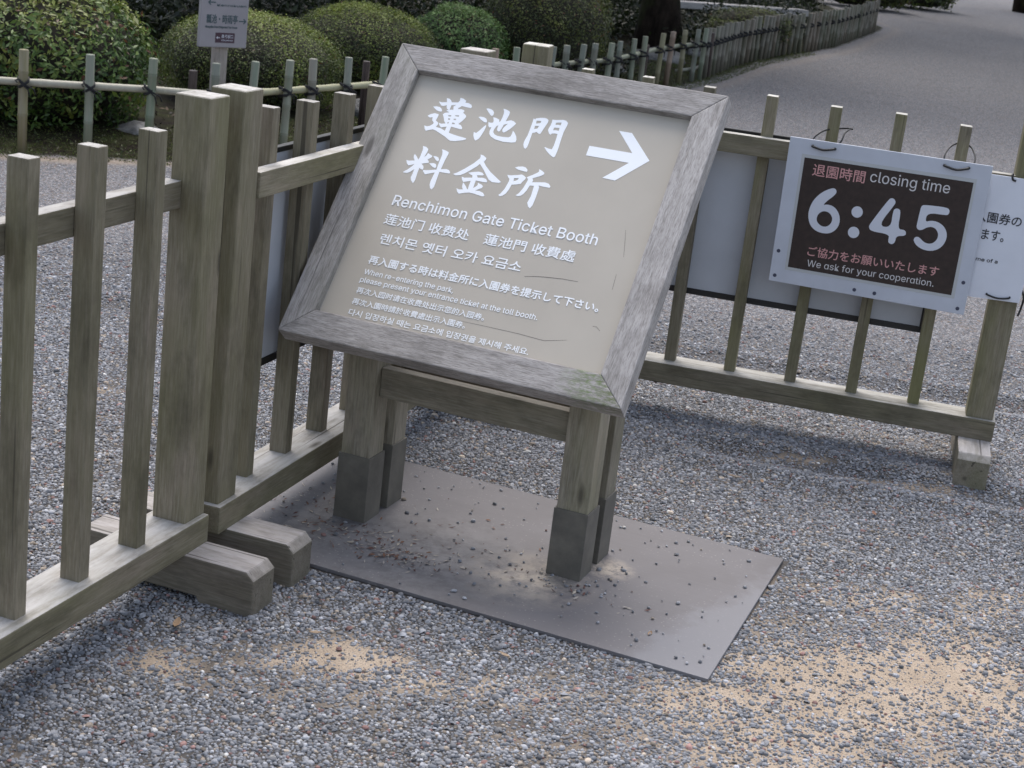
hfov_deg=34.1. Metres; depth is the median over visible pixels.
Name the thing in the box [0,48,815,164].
moss
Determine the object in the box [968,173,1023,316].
notice board
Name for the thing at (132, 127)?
garden rock
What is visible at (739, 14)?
juniper bush
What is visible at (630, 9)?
undergrowth
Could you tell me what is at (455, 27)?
azalea bush
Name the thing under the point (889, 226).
closing time board
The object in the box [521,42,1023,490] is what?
picket fence panel
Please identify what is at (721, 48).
bamboo fence
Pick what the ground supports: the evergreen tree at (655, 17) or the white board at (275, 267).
the evergreen tree at (655, 17)
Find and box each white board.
[261,124,363,365]
[669,127,924,332]
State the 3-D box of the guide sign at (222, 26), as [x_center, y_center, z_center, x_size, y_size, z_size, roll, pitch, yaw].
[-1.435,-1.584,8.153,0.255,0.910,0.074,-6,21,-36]
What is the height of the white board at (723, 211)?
0.503 m
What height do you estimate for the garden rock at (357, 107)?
0.210 m
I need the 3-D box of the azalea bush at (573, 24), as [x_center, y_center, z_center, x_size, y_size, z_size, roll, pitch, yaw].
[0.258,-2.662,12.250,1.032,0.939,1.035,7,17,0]
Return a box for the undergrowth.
[100,0,825,77]
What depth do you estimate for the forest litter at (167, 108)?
9.66 m
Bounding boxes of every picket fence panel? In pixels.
[0,90,273,669]
[119,47,495,587]
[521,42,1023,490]
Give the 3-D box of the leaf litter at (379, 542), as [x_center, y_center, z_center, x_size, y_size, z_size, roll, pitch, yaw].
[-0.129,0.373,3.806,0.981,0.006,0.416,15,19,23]
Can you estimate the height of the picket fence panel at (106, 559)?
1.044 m
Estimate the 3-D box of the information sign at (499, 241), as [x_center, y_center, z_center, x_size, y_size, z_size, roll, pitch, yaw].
[0.044,-0.127,3.697,1.190,1.079,0.732,13,18,19]
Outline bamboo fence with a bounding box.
[0,0,879,153]
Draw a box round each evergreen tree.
[631,0,681,51]
[786,0,817,7]
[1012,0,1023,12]
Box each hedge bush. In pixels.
[820,0,913,11]
[905,0,958,11]
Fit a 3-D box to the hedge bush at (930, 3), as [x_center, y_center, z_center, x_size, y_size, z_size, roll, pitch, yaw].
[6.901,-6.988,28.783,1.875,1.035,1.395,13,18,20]
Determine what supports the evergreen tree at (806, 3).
on the ground
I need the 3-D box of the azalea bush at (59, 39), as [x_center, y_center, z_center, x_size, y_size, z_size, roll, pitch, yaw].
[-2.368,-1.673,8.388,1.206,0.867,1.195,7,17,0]
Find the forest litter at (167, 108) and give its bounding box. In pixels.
[73,0,794,130]
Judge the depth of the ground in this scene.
4.62 m
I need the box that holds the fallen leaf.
[173,617,180,625]
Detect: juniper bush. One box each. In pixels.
[695,17,744,39]
[708,4,795,45]
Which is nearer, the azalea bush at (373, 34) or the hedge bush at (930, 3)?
the azalea bush at (373, 34)
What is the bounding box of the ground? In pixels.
[0,0,1023,767]
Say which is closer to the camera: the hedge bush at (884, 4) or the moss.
the moss
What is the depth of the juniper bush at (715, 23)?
15.87 m
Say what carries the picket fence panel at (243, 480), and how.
on the ground
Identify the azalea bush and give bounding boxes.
[0,0,164,130]
[155,7,345,111]
[291,0,443,90]
[412,1,512,59]
[481,0,615,74]
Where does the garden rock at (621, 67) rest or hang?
on the ground
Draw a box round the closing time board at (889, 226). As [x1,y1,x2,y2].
[769,128,992,314]
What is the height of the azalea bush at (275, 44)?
0.600 m
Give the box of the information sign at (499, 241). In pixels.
[247,43,782,681]
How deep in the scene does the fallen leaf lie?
3.30 m
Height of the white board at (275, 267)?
0.497 m
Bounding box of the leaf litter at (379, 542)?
[264,480,650,610]
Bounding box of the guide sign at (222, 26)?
[197,0,248,89]
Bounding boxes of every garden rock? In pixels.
[117,120,159,135]
[354,98,359,116]
[600,65,625,74]
[636,47,684,64]
[679,41,700,56]
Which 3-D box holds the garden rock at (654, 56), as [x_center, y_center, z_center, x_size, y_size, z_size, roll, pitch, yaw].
[1.292,-2.862,14.763,0.493,0.233,0.377,7,17,0]

